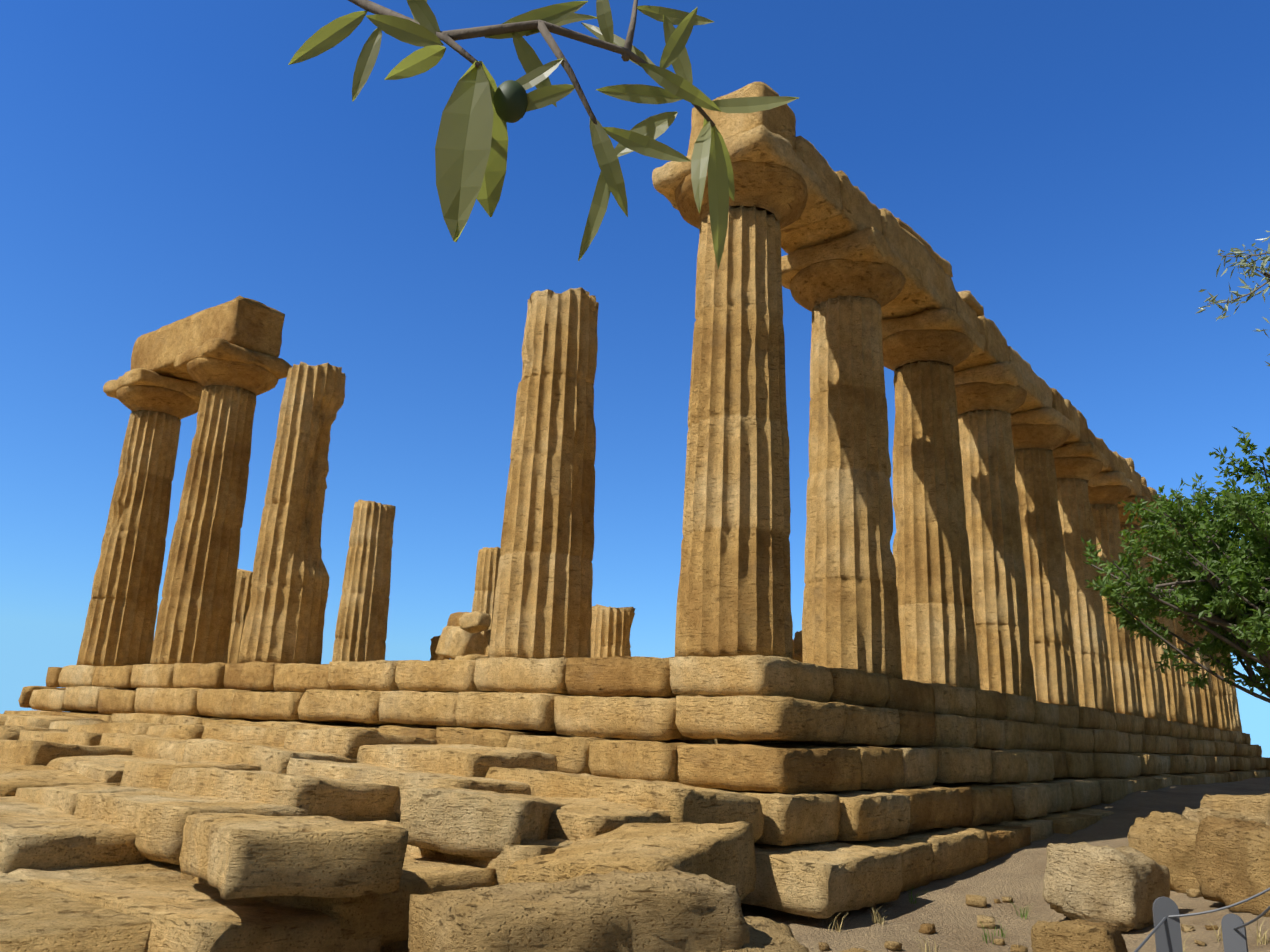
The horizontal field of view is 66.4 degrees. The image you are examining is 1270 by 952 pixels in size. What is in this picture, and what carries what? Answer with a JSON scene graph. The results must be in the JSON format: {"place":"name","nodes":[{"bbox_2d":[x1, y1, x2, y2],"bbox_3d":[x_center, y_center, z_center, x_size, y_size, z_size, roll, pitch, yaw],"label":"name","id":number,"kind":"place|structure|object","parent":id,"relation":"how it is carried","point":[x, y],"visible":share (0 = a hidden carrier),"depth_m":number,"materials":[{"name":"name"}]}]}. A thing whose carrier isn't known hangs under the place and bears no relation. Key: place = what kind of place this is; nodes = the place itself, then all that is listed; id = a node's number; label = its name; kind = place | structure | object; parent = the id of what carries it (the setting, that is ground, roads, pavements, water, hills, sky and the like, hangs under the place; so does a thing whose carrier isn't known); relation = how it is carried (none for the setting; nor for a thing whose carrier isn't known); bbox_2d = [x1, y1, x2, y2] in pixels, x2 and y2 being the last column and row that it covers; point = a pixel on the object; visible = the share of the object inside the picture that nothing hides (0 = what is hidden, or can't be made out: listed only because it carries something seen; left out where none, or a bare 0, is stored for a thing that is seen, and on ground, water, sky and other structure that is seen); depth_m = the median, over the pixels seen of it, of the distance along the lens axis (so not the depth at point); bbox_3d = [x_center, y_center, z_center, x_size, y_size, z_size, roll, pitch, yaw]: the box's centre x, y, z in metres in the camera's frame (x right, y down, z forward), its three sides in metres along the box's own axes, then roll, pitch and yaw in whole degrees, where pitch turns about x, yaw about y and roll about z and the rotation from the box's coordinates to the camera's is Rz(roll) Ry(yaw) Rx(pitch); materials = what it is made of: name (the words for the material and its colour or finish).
{"place":"outdoors","nodes":[
{"label":"outdoors","id":0,"kind":"place"},
{"bbox_2d":[0,0,1269,757],"label":"sky","id":1,"kind":"structure","parent":0,"point":[1082,170],"materials":[{"name":"blue"}]},
{"bbox_2d":[741,777,1269,951],"bbox_3d":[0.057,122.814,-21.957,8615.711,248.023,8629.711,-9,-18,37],"label":"ground","id":2,"kind":"structure","parent":0,"point":[1017,875],"depth_m":8.66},
{"bbox_2d":[0,714,763,951],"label":"rock ledges","id":3,"kind":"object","parent":2,"relation":"on","point":[161,837],"depth_m":6.83,"materials":[{"name":"stone"}]},
{"bbox_2d":[288,0,798,268],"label":"leaves","id":4,"kind":"object","parent":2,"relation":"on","point":[481,109],"visible":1,"depth_m":0.42,"materials":[{"name":"green plant"}]},
{"bbox_2d":[3,655,1269,918],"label":"stepped temple base","id":5,"kind":"object","parent":2,"relation":"on","point":[867,789],"visible":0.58,"depth_m":11.69,"materials":[{"name":"beige stone"}]},
{"bbox_2d":[76,287,598,665],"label":"columns","id":6,"kind":"structure","parent":5,"relation":"on","point":[216,605],"depth_m":18.05,"materials":[{"name":"stone"}]},
{"bbox_2d":[131,295,284,382],"bbox_3d":[-9.463,-2.882,21.344,4.299,1.246,1.197,-9,-18,37],"label":"stone architrave","id":7,"kind":"object","parent":6,"relation":"on","point":[248,323],"visible":0.75,"depth_m":20.41,"materials":[{"name":"stone"}]},
{"bbox_2d":[472,547,635,657],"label":"broken columns","id":8,"kind":"structure","parent":5,"relation":"on","point":[610,630],"depth_m":20.14,"materials":[{"name":"beige stone"}]},
{"bbox_2d":[430,611,802,662],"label":"stone blocks","id":9,"kind":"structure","parent":5,"relation":"on","point":[461,637],"depth_m":24.31,"materials":[{"name":"beige stone"}]},
{"bbox_2d":[652,125,1241,732],"bbox_3d":[12.673,3.199,26.235,1.870,6.439,39.020,-9,-18,37],"label":"colonnade","id":10,"kind":"object","parent":5,"relation":"on","point":[982,575],"visible":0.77,"depth_m":14.62,"materials":[{"name":"beige stone"}]},
{"bbox_2d":[687,82,1207,541],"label":"entablature","id":11,"kind":"structure","parent":10,"relation":"on","point":[849,208],"depth_m":15.41,"materials":[{"name":"beige stone"}]},
{"bbox_2d":[408,793,1269,951],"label":"boulders","id":12,"kind":"object","parent":2,"relation":"on","point":[1216,848],"visible":1,"depth_m":5.16,"materials":[{"name":"stone"}]},
{"bbox_2d":[907,887,1033,944],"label":"green weeds","id":13,"kind":"object","parent":2,"relation":"on","point":[1021,916],"visible":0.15,"depth_m":8.49,"materials":[{"name":"green plant"}]},
{"bbox_2d":[813,904,1269,951],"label":"dry grass weeds","id":14,"kind":"object","parent":2,"relation":"on","point":[875,921],"depth_m":7.26,"materials":[{"name":"beige plant"}]},
{"bbox_2d":[1081,427,1269,702],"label":"foliage","id":15,"kind":"object","parent":2,"relation":"on","point":[1220,594],"visible":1,"depth_m":13.78,"materials":[{"name":"green plant"}]},
{"bbox_2d":[1134,887,1269,951],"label":"fence steel posts and cables","id":16,"kind":"object","parent":2,"relation":"on","point":[1166,930],"visible":1,"depth_m":3.12,"materials":[{"name":"grey metal"}]},
{"bbox_2d":[1195,230,1269,365],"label":"leaves","id":17,"kind":"object","parent":2,"relation":"on","point":[1252,266],"visible":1,"depth_m":5.22,"materials":[{"name":"green plant"}]}
]}

